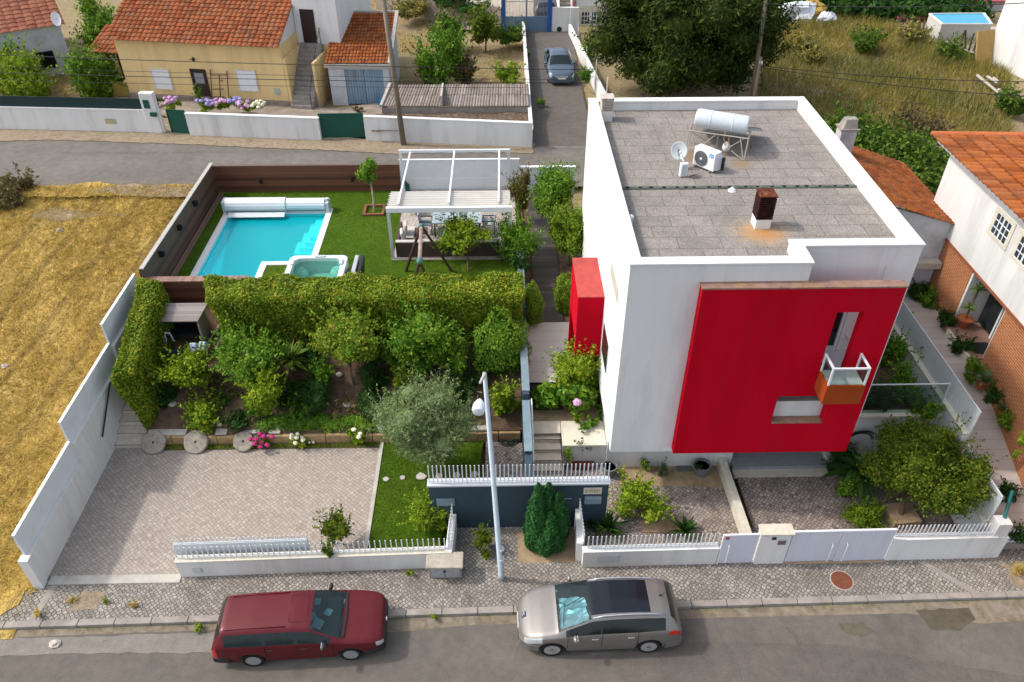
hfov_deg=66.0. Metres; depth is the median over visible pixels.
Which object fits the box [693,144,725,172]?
air conditioner
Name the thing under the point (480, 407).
street lamp
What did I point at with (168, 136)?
street verge
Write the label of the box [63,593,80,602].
weed
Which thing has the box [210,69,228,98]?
ladder
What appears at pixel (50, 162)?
back road
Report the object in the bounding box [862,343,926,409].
side yard soil
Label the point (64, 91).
wild grass
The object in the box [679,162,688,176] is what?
roof cabinet
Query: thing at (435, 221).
dining table
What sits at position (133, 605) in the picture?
weed
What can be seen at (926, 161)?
bramble thicket
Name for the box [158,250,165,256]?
wall light
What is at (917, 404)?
side yard plant
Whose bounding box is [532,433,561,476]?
stone stairs
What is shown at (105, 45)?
side porch
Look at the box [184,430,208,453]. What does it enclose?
millstone
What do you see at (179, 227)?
wall light
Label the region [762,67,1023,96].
overhead cable
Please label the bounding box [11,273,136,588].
boundary wall
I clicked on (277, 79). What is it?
overhead cable
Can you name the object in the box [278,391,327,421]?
garden shrub
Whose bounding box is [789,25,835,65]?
field bush
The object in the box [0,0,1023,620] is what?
ground
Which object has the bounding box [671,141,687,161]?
satellite dish
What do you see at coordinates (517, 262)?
garden tree
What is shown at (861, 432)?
garden hose
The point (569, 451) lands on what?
thin plant
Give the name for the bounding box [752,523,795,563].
gate pillar
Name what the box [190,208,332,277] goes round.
swimming pool
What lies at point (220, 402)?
garden shrub
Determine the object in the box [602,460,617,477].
plant pot
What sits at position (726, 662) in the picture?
road patch
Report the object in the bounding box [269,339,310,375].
yucca
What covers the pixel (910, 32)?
field bush
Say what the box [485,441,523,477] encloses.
side yard paving
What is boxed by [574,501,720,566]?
garden wall
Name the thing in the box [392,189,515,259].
terrace paving
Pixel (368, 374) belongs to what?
dark bush
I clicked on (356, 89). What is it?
door
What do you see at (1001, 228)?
window
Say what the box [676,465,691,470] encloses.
stone slab
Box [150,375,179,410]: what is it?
garden shrub
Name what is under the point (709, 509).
front yard paving
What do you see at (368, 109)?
concrete yard
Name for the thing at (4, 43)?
background bush
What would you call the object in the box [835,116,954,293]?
annex
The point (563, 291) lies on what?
clipped bush
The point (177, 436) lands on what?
retaining wall
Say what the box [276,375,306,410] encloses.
dark bush
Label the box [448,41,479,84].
background bush
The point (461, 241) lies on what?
garden tree
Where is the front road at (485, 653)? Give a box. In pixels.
[0,599,1023,681]
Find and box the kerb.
[0,590,1023,629]
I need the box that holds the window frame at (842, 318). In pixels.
[826,312,851,350]
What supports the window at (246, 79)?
in the yellow house at (275, 34)
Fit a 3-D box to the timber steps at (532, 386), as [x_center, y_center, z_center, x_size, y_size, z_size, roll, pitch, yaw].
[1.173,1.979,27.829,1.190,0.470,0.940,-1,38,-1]
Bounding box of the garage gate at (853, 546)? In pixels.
[783,528,897,563]
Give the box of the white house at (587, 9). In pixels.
[556,0,614,25]
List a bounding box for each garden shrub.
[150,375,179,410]
[199,364,233,393]
[206,384,233,413]
[238,393,267,416]
[254,321,299,344]
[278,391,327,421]
[292,335,328,372]
[304,354,335,383]
[327,390,361,419]
[374,334,405,371]
[374,346,383,363]
[382,386,403,407]
[414,372,475,409]
[434,326,475,377]
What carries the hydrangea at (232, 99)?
on the concrete yard at (368, 109)
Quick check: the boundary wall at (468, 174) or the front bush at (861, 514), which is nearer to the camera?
the front bush at (861, 514)
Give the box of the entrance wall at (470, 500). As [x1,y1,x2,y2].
[427,463,610,527]
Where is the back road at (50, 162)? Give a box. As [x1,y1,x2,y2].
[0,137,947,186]
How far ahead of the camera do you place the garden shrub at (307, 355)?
28.39 m
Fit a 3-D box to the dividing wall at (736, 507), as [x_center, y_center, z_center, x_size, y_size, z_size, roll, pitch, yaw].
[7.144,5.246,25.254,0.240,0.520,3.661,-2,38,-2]
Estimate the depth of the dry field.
31.35 m
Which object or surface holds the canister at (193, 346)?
on the garden store
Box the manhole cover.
[830,571,853,589]
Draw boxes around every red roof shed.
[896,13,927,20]
[972,0,1005,10]
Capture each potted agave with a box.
[972,368,998,389]
[997,399,1011,416]
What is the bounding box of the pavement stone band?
[27,562,977,620]
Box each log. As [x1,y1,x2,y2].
[976,74,999,92]
[986,75,997,83]
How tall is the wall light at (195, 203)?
0.250 m
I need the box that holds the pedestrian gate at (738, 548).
[716,533,760,563]
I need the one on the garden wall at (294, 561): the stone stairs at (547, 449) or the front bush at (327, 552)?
the front bush at (327, 552)
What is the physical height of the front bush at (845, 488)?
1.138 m
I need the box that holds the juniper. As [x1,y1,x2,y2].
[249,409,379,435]
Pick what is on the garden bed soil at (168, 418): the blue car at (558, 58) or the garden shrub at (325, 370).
the garden shrub at (325, 370)
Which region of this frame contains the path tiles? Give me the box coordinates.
[526,322,572,382]
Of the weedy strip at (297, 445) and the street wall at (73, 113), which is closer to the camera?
the weedy strip at (297, 445)
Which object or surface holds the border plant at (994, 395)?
on the neighbour path at (987, 428)
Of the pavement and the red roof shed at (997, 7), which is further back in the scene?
the red roof shed at (997, 7)
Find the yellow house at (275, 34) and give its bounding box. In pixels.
[104,0,371,109]
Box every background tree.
[56,34,127,97]
[67,0,119,56]
[402,17,468,84]
[465,0,507,52]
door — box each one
[189,69,211,98]
[299,9,317,42]
[345,70,366,103]
[364,70,384,103]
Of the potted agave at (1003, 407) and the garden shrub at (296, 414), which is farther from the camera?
the garden shrub at (296, 414)
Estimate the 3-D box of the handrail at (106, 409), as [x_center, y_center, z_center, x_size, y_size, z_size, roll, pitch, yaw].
[-13.724,2.317,26.671,0.060,1.110,1.582,-1,38,-1]
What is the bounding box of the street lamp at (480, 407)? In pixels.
[472,372,504,581]
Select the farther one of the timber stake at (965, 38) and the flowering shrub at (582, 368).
the timber stake at (965, 38)
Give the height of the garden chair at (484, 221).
0.960 m
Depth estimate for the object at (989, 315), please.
27.59 m
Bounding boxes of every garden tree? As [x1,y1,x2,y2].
[145,343,215,388]
[196,311,291,388]
[231,361,288,416]
[297,292,389,384]
[366,283,464,382]
[386,356,418,389]
[429,209,493,271]
[488,374,521,415]
[489,196,547,262]
[506,245,535,272]
[520,155,582,218]
[538,189,583,265]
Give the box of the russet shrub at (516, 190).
[501,161,536,223]
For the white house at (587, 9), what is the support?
on the ground at (252, 244)
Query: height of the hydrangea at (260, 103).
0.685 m
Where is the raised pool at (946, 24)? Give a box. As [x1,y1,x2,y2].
[924,12,992,41]
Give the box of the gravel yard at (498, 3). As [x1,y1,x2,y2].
[460,0,533,29]
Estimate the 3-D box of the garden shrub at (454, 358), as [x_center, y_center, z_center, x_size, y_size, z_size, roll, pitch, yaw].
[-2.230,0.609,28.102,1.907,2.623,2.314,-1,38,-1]
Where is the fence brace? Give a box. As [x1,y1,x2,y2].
[1003,490,1013,517]
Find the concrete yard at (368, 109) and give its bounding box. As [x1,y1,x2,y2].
[117,97,393,135]
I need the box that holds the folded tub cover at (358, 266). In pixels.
[347,255,364,280]
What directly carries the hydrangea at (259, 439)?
on the driveway paving at (142, 509)
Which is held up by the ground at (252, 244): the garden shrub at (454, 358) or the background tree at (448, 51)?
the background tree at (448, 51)
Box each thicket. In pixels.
[775,0,995,21]
[821,94,949,194]
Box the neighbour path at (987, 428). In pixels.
[903,294,1023,532]
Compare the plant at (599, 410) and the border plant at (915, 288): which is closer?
the plant at (599, 410)
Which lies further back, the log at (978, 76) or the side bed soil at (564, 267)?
the log at (978, 76)
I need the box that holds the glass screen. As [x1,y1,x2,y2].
[872,383,950,410]
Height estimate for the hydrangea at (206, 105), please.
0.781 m
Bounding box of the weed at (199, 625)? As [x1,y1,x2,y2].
[192,620,202,632]
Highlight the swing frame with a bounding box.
[404,223,452,281]
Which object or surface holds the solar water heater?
on the modern house at (739, 314)
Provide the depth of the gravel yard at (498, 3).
60.20 m
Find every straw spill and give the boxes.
[0,580,29,614]
[6,181,193,196]
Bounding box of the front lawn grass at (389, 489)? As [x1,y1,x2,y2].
[370,441,481,547]
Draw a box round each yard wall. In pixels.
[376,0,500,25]
[552,7,578,32]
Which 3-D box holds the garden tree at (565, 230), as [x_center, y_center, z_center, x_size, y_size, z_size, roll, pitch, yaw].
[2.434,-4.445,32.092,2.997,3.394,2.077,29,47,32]
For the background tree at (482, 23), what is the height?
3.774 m
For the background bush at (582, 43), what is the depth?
50.88 m
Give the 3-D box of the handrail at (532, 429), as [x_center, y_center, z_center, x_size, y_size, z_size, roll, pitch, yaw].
[0.677,3.284,26.209,0.050,1.823,2.140,-1,38,-1]
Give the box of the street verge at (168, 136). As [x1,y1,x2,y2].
[0,129,534,153]
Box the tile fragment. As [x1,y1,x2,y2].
[49,639,60,647]
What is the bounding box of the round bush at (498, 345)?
[468,305,532,375]
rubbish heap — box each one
[782,1,815,23]
[806,0,827,16]
[815,11,836,25]
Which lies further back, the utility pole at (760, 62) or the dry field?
the utility pole at (760, 62)
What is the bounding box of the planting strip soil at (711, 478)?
[617,466,723,487]
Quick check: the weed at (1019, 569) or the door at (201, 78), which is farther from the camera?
the door at (201, 78)
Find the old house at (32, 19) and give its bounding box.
[0,0,70,75]
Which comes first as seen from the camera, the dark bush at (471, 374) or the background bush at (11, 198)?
the dark bush at (471, 374)
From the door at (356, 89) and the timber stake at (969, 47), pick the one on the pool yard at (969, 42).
the timber stake at (969, 47)
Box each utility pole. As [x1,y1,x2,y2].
[381,0,405,145]
[750,0,767,96]
[752,56,762,96]
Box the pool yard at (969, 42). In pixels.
[929,27,994,52]
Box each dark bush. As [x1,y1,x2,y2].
[214,376,248,398]
[216,402,251,432]
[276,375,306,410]
[291,373,334,418]
[355,387,382,422]
[358,359,393,391]
[433,351,499,400]
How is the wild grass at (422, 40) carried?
on the ground at (252, 244)
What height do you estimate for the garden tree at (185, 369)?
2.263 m
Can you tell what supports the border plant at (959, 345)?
on the neighbour path at (987, 428)
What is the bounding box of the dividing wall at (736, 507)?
[716,457,751,532]
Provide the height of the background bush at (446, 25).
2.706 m
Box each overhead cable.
[0,72,537,82]
[0,79,524,87]
[3,55,588,69]
[13,67,566,79]
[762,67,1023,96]
[763,83,941,105]
[765,3,1021,7]
[766,66,1023,81]
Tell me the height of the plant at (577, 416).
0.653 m
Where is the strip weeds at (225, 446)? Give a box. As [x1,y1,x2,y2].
[166,442,381,449]
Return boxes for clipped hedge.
[108,277,176,429]
[203,271,525,343]
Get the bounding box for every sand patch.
[67,589,103,610]
[1000,560,1023,586]
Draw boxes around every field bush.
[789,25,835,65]
[847,22,894,53]
[888,98,959,136]
[890,14,934,45]
[933,31,975,62]
[993,78,1023,115]
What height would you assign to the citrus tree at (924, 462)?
3.735 m
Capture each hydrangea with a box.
[163,96,181,108]
[195,98,214,111]
[210,97,230,109]
[226,96,243,108]
[237,99,250,111]
[248,99,265,109]
[248,432,274,448]
[289,432,307,449]
[346,427,365,444]
[530,365,598,414]
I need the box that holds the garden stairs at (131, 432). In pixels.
[114,403,146,447]
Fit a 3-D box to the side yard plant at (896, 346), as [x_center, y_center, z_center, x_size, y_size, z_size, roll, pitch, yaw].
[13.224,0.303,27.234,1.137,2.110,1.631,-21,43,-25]
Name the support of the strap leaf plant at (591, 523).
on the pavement
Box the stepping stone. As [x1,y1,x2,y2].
[416,472,426,479]
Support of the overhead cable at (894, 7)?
attached to the utility pole at (759, 44)
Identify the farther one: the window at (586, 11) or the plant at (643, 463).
the window at (586, 11)
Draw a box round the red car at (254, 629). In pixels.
[211,582,388,666]
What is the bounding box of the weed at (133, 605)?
[127,598,138,608]
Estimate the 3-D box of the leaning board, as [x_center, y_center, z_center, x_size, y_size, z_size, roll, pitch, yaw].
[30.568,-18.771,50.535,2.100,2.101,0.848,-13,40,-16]
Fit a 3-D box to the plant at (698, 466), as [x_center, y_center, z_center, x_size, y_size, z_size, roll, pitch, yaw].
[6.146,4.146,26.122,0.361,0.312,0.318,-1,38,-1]
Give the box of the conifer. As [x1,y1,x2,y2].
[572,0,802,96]
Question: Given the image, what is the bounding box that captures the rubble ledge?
[371,112,527,131]
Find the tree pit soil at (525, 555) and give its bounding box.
[517,531,574,562]
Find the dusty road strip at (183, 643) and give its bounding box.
[0,632,214,655]
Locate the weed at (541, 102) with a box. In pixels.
[535,96,546,105]
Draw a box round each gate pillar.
[138,91,162,132]
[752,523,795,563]
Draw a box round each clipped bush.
[524,279,544,325]
[553,272,571,314]
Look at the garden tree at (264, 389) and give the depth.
26.67 m
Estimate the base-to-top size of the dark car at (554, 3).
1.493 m
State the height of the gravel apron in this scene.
0.001 m
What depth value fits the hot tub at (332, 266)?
31.18 m
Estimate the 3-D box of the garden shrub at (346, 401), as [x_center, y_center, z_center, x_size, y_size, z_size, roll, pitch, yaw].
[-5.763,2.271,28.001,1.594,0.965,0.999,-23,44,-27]
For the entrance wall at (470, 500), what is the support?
on the ground at (252, 244)
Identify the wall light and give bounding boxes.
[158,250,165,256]
[176,224,182,230]
[192,200,198,206]
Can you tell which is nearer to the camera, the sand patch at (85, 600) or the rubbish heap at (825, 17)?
the sand patch at (85, 600)
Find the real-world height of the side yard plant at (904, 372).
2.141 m
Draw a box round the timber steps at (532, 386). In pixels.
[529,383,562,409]
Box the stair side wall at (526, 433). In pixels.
[517,251,532,476]
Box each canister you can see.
[189,343,198,351]
[198,341,208,350]
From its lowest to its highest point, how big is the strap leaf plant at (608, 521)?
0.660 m
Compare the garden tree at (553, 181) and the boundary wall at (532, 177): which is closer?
the garden tree at (553, 181)
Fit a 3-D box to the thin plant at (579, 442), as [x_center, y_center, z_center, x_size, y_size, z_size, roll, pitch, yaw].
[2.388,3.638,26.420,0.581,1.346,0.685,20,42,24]
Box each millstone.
[141,430,166,454]
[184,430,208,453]
[233,431,253,451]
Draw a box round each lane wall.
[522,21,532,145]
[568,8,607,97]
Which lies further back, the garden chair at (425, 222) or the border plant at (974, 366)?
the garden chair at (425, 222)
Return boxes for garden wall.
[172,504,456,576]
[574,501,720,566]
[884,515,1012,559]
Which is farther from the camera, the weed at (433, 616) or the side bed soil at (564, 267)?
the side bed soil at (564, 267)
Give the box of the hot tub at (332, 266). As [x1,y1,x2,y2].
[285,255,348,280]
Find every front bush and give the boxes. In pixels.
[312,500,354,544]
[320,537,339,558]
[397,484,452,532]
[470,520,494,561]
[606,465,680,523]
[835,473,866,496]
[835,492,899,530]
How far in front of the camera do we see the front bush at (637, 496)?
24.41 m
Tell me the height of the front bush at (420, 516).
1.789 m
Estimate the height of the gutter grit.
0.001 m
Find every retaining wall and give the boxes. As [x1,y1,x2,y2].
[147,425,519,444]
[859,410,942,427]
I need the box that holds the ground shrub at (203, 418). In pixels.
[172,387,219,433]
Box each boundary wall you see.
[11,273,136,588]
[399,158,518,189]
[519,165,575,190]
[888,301,1002,531]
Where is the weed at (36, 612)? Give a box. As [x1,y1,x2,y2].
[32,606,39,616]
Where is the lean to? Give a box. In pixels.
[379,83,529,115]
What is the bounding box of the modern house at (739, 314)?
[568,93,925,478]
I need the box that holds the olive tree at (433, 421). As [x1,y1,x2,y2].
[360,362,493,467]
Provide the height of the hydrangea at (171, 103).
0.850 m
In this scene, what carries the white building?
on the ground at (252, 244)
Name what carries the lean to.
on the ground at (252, 244)
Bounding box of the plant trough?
[570,461,594,469]
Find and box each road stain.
[839,621,873,636]
[916,608,974,630]
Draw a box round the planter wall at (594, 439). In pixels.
[531,421,606,465]
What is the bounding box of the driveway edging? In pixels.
[364,442,383,548]
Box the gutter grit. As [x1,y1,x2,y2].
[13,599,1023,636]
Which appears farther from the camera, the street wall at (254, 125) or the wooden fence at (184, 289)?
the street wall at (254, 125)
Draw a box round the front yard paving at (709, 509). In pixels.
[562,465,738,552]
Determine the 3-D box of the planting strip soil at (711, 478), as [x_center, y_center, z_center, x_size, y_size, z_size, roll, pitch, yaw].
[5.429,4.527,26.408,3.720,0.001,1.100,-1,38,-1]
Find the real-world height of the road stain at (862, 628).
0.001 m
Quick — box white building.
[992,0,1023,78]
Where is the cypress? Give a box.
[521,482,570,556]
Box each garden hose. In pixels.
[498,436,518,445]
[851,430,877,439]
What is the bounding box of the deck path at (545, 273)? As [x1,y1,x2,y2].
[528,190,562,321]
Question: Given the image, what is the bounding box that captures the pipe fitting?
[163,332,174,343]
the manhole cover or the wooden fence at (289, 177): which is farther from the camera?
the wooden fence at (289, 177)
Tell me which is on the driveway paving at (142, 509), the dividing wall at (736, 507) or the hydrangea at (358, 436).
the hydrangea at (358, 436)
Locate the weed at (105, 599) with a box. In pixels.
[101,594,110,603]
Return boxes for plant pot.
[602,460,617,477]
[694,458,710,476]
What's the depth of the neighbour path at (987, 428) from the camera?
25.78 m
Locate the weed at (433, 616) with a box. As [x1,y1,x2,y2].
[428,612,437,619]
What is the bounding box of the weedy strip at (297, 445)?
[164,442,379,449]
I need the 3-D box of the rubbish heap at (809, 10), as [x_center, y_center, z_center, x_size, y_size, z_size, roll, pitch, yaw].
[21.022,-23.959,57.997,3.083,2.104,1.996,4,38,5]
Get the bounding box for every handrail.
[102,382,110,436]
[531,398,533,463]
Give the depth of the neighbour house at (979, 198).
26.45 m
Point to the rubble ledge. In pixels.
(516, 116)
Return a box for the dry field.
[0,195,185,638]
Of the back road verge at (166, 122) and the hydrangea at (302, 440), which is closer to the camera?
the hydrangea at (302, 440)
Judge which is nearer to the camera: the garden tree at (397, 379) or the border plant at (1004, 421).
the border plant at (1004, 421)
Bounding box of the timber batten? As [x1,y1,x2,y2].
[208,325,219,341]
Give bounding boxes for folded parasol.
[405,181,409,190]
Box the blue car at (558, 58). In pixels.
[544,47,575,82]
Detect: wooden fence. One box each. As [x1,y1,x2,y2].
[138,163,223,277]
[144,276,249,302]
[212,163,400,191]
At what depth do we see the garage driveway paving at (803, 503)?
25.49 m
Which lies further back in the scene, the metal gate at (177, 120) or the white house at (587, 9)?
the white house at (587, 9)
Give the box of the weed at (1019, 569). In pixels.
[1011,560,1023,575]
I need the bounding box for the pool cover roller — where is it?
[221,197,330,217]
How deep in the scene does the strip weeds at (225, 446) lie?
27.47 m
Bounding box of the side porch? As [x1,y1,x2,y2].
[87,24,129,96]
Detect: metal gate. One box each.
[165,109,189,133]
[318,113,365,137]
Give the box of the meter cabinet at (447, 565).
[426,552,463,577]
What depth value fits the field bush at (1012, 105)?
43.92 m
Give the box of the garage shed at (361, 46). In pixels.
[324,10,399,104]
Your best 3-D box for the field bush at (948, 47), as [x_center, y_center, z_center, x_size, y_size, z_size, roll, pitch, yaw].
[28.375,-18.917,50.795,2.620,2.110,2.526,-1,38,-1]
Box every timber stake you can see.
[964,30,966,48]
[968,33,974,50]
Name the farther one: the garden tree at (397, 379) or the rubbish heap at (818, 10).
the rubbish heap at (818, 10)
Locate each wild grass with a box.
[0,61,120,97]
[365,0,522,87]
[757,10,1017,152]
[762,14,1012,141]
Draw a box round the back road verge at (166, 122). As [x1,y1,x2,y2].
[163,118,365,138]
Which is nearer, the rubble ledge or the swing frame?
the swing frame
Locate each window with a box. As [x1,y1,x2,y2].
[149,68,173,89]
[235,69,258,91]
[579,5,601,25]
[601,318,609,376]
[610,261,617,301]
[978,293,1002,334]
[986,206,1016,250]
[1009,229,1023,270]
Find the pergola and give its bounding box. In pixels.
[386,149,511,258]
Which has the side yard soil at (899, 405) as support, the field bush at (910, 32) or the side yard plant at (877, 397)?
the side yard plant at (877, 397)
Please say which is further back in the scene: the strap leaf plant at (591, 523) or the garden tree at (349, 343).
the garden tree at (349, 343)
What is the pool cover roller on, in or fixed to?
on the swimming pool at (210, 260)
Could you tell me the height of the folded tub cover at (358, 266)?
0.905 m
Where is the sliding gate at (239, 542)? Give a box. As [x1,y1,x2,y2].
[172,534,309,554]
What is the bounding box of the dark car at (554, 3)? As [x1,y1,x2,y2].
[533,0,556,15]
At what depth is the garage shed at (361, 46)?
45.20 m
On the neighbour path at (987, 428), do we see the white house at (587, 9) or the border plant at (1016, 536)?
the border plant at (1016, 536)
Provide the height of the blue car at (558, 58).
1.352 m
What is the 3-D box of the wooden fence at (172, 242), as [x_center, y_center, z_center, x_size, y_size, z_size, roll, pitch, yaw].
[-13.711,-4.768,33.291,0.500,1.720,8.922,-1,38,-1]
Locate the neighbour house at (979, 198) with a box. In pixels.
[927,131,1023,488]
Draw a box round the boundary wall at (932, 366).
[888,301,1002,531]
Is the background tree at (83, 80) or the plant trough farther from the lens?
the background tree at (83, 80)
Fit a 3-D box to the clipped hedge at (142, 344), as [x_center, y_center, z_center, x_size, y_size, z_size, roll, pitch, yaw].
[-13.005,0.394,28.207,1.399,3.728,4.610,-1,38,-1]
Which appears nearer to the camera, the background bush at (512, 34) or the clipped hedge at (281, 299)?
the clipped hedge at (281, 299)
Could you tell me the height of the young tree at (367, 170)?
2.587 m
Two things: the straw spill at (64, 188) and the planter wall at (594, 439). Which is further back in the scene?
the straw spill at (64, 188)
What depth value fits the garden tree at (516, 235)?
31.72 m
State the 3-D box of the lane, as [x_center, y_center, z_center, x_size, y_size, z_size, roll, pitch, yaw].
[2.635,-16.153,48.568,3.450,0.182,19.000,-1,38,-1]
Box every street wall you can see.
[0,96,166,132]
[184,112,321,139]
[363,115,532,146]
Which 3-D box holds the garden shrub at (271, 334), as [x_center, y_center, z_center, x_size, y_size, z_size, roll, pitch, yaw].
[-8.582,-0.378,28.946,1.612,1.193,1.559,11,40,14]
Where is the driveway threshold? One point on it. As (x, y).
(113, 579)
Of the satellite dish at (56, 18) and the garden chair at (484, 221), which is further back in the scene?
the satellite dish at (56, 18)
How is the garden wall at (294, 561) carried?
on the pavement
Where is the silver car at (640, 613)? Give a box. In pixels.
[517,574,681,655]
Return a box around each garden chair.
[417,213,432,232]
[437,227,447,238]
[482,212,495,233]
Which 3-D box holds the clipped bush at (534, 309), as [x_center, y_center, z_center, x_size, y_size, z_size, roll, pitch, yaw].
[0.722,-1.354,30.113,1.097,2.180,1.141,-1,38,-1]
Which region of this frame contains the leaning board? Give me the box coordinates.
[975,29,994,66]
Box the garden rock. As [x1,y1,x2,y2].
[168,400,176,406]
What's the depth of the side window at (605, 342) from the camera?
25.01 m
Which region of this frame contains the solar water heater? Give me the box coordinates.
[686,108,762,160]
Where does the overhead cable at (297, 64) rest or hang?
attached to the utility pole at (395, 84)
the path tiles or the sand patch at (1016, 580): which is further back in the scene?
the path tiles
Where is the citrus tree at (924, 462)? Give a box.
[854,404,1007,528]
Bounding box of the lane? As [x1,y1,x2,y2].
[525,31,587,145]
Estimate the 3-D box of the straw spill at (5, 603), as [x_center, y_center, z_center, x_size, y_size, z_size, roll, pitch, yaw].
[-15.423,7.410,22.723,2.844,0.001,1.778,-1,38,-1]
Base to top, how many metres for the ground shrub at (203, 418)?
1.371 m
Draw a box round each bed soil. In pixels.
[146,305,521,433]
[519,193,577,321]
[530,399,599,438]
[641,519,682,532]
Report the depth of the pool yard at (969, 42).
53.31 m
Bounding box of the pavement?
[0,526,1023,621]
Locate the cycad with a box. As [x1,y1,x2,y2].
[820,448,887,503]
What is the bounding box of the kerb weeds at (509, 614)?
[30,599,1019,633]
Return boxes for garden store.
[158,303,209,356]
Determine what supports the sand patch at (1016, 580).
on the pavement
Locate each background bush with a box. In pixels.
[0,30,59,96]
[0,34,43,65]
[0,162,38,210]
[386,0,430,19]
[424,1,468,41]
[432,0,492,13]
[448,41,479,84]
[493,15,529,44]
[575,65,595,83]
[578,33,592,60]
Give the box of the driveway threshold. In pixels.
[47,574,181,584]
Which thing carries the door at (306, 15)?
in the yellow house at (275, 34)
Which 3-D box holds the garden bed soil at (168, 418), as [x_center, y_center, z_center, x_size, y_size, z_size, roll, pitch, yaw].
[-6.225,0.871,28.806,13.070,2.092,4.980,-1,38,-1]
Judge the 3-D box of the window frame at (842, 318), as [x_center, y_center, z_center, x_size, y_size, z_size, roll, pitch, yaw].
[8.968,-0.469,22.547,1.200,1.830,0.120,-1,38,-1]
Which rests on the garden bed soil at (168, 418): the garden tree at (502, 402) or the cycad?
the garden tree at (502, 402)
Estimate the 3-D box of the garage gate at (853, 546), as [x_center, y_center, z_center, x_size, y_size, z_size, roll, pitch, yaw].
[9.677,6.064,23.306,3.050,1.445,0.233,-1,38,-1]
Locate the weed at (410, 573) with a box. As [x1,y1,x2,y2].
[403,569,414,576]
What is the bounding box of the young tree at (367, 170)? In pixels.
[354,156,385,215]
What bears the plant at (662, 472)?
on the planting strip soil at (711, 478)
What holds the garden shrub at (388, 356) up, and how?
on the garden bed soil at (168, 418)
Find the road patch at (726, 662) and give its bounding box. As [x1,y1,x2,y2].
[657,642,1023,681]
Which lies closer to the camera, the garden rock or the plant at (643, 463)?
the plant at (643, 463)
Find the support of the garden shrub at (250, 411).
on the garden bed soil at (168, 418)
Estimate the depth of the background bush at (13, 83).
44.84 m
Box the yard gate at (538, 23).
[501,0,551,31]
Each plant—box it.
[156,97,164,104]
[190,85,201,103]
[490,59,529,83]
[562,447,573,467]
[570,412,585,422]
[574,437,591,451]
[578,414,603,432]
[583,518,602,534]
[584,509,632,542]
[595,403,601,412]
[640,457,654,470]
[654,457,675,476]
[669,515,698,542]
[691,462,702,469]
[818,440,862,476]
[863,373,904,412]
[880,326,923,367]
[883,353,935,404]
[907,278,932,300]
[907,391,945,419]
[911,283,938,308]
[936,304,960,327]
[947,329,977,354]
[957,282,988,328]
[963,351,989,383]
[982,378,1005,405]
[994,407,1016,432]
[998,476,1023,502]
[1007,519,1023,543]
[1010,431,1023,459]
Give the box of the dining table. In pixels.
[432,212,481,237]
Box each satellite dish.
[51,12,62,28]
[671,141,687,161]
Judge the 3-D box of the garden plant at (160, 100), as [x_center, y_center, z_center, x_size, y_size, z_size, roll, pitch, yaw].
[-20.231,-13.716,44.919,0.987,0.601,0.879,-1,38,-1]
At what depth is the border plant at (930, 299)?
29.37 m
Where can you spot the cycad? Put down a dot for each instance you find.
(850, 468)
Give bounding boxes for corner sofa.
[395,220,499,256]
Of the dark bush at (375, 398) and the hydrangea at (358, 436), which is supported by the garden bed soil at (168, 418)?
the dark bush at (375, 398)
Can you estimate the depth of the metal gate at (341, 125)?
41.38 m
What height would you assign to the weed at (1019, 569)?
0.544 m
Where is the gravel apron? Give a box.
[91,183,192,196]
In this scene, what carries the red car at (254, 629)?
on the front road at (485, 653)
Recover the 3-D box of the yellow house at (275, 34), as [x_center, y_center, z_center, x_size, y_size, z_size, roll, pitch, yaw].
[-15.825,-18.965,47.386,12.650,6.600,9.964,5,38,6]
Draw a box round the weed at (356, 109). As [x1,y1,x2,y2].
[351,106,363,112]
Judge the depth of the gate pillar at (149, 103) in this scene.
41.59 m
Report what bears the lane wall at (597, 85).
on the ground at (252, 244)
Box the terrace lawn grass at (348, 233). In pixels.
[173,190,515,280]
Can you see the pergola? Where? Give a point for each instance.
(402, 201)
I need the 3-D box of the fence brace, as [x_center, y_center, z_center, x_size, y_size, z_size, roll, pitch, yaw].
[14.522,4.775,23.063,0.100,0.781,0.517,13,40,16]
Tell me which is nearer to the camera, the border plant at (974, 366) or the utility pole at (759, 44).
the border plant at (974, 366)
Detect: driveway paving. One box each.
[49,447,379,575]
[737,465,957,554]
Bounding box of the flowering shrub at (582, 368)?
[542,335,601,397]

